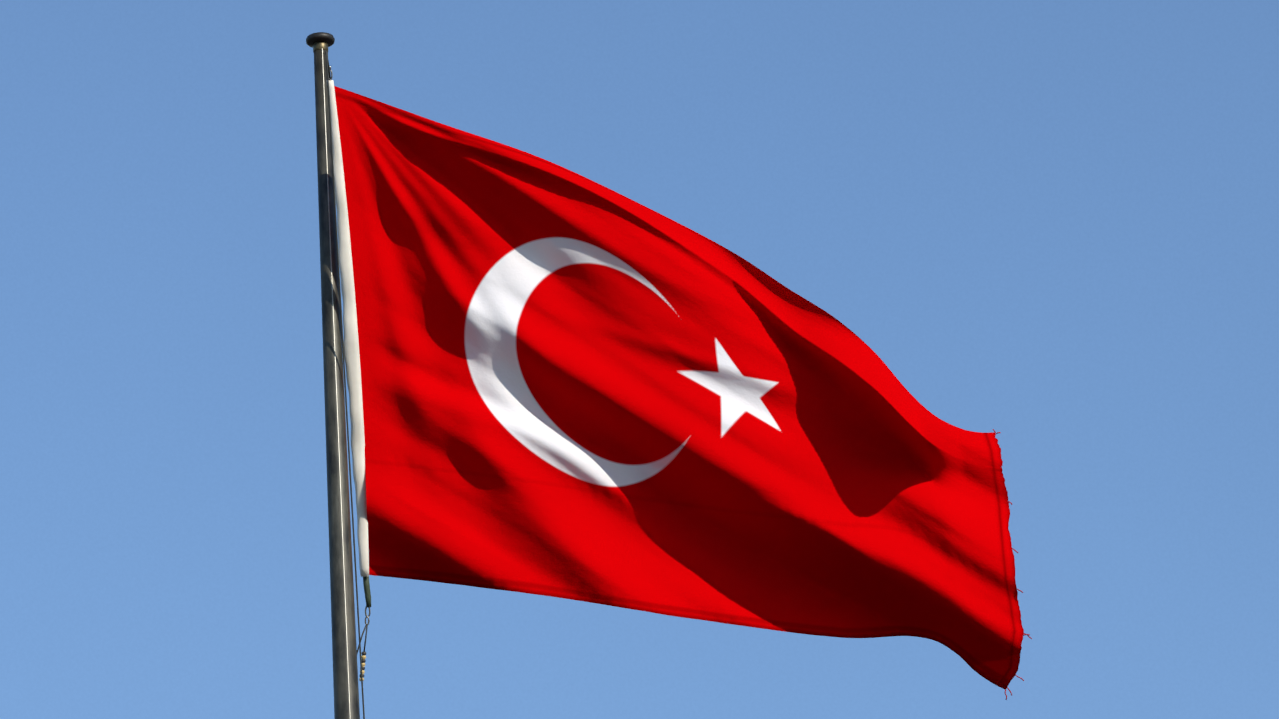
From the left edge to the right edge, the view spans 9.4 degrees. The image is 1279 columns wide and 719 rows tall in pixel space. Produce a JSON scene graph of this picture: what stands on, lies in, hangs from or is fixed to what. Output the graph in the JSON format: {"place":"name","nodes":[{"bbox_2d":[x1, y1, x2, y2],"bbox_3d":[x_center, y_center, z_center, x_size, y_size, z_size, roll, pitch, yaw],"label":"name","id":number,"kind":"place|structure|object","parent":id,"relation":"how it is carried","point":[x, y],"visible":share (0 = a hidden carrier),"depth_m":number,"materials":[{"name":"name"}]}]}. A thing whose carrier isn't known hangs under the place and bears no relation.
{"place":"outdoors","nodes":[
{"label":"outdoors","id":0,"kind":"place"},
{"bbox_2d":[314,49,359,718],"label":"flag pole","id":1,"kind":"object","parent":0,"point":[340,679],"visible":0.94,"depth_m":31.55,"materials":[{"name":"grey metal"}]},
{"bbox_2d":[313,41,327,52],"bbox_3d":[-1.321,-1.290,32.245,0.064,0.037,0.064,-4,-22,2],"label":"pole collar","id":2,"kind":"object","parent":1,"relation":"on","point":[320,45],"visible":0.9,"depth_m":32.22,"materials":[{"name":"gold metal"}]},
{"bbox_2d":[306,32,334,47],"bbox_3d":[-1.323,-1.324,32.259,0.120,0.041,0.120,-4,-22,2],"label":"flagpole cap","id":3,"kind":"object","parent":2,"relation":"on","point":[313,38],"visible":0.85,"depth_m":32.22,"materials":[{"name":"black metal"}]},
{"bbox_2d":[322,48,350,718],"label":"pole weld seam","id":4,"kind":"object","parent":1,"relation":"attached to","point":[336,387],"visible":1,"depth_m":31.63,"materials":[{"name":"metal"}]},
{"bbox_2d":[0,0,1278,718],"label":"sky","id":5,"kind":"structure","parent":0,"point":[1054,223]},
{"bbox_2d":[334,86,1023,689],"bbox_3d":[0.147,0.117,31.996,2.893,2.255,0.909,2,-22,-11],"label":"flag","id":6,"kind":"object","parent":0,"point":[578,386],"visible":1,"depth_m":31.94,"materials":[{"name":"fabric"}]},
{"bbox_2d":[325,51,364,718],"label":"halyard","id":7,"kind":"object","parent":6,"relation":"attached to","point":[327,67],"visible":1,"depth_m":31.66,"materials":[{"name":"fabric"}]},
{"bbox_2d":[328,66,370,624],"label":"flag clips","id":8,"kind":"object","parent":7,"relation":"attached to","point":[365,607],"visible":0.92,"depth_m":31.75,"materials":[{"name":"silver metal"}]},
{"bbox_2d":[357,624,367,653],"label":"weight cords","id":9,"kind":"object","parent":7,"relation":"hanging from","point":[366,627],"visible":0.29,"depth_m":31.72,"materials":[{"name":"fabric"}]},
{"bbox_2d":[359,652,365,680],"bbox_3d":[-1.130,1.253,31.761,0.021,0.116,0.062,5,-23,-20],"label":"halyard weight","id":10,"kind":"object","parent":9,"relation":"attached to","point":[363,656],"visible":0.77,"depth_m":31.75,"materials":[{"name":"metal"}]},
{"bbox_2d":[363,576,370,606],"bbox_3d":[-1.112,0.944,31.759,0.026,0.133,0.071,-6,-22,8],"label":"rope sleeve","id":11,"kind":"object","parent":7,"relation":"attached to","point":[366,584],"visible":0.85,"depth_m":31.75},
{"bbox_2d":[329,80,368,576],"bbox_3d":[-1.181,-0.128,31.741,0.064,1.890,0.776,-4,-22,2],"label":"flag header band","id":12,"kind":"object","parent":6,"relation":"attached to","point":[352,358],"visible":0.94,"depth_m":31.73,"materials":[{"name":"white fabric"}]},
{"bbox_2d":[993,429,1031,699],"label":"frayed threads","id":13,"kind":"object","parent":6,"relation":"attached to","point":[1022,592],"visible":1,"depth_m":32.17,"materials":[{"name":"red fabric"}]}
]}

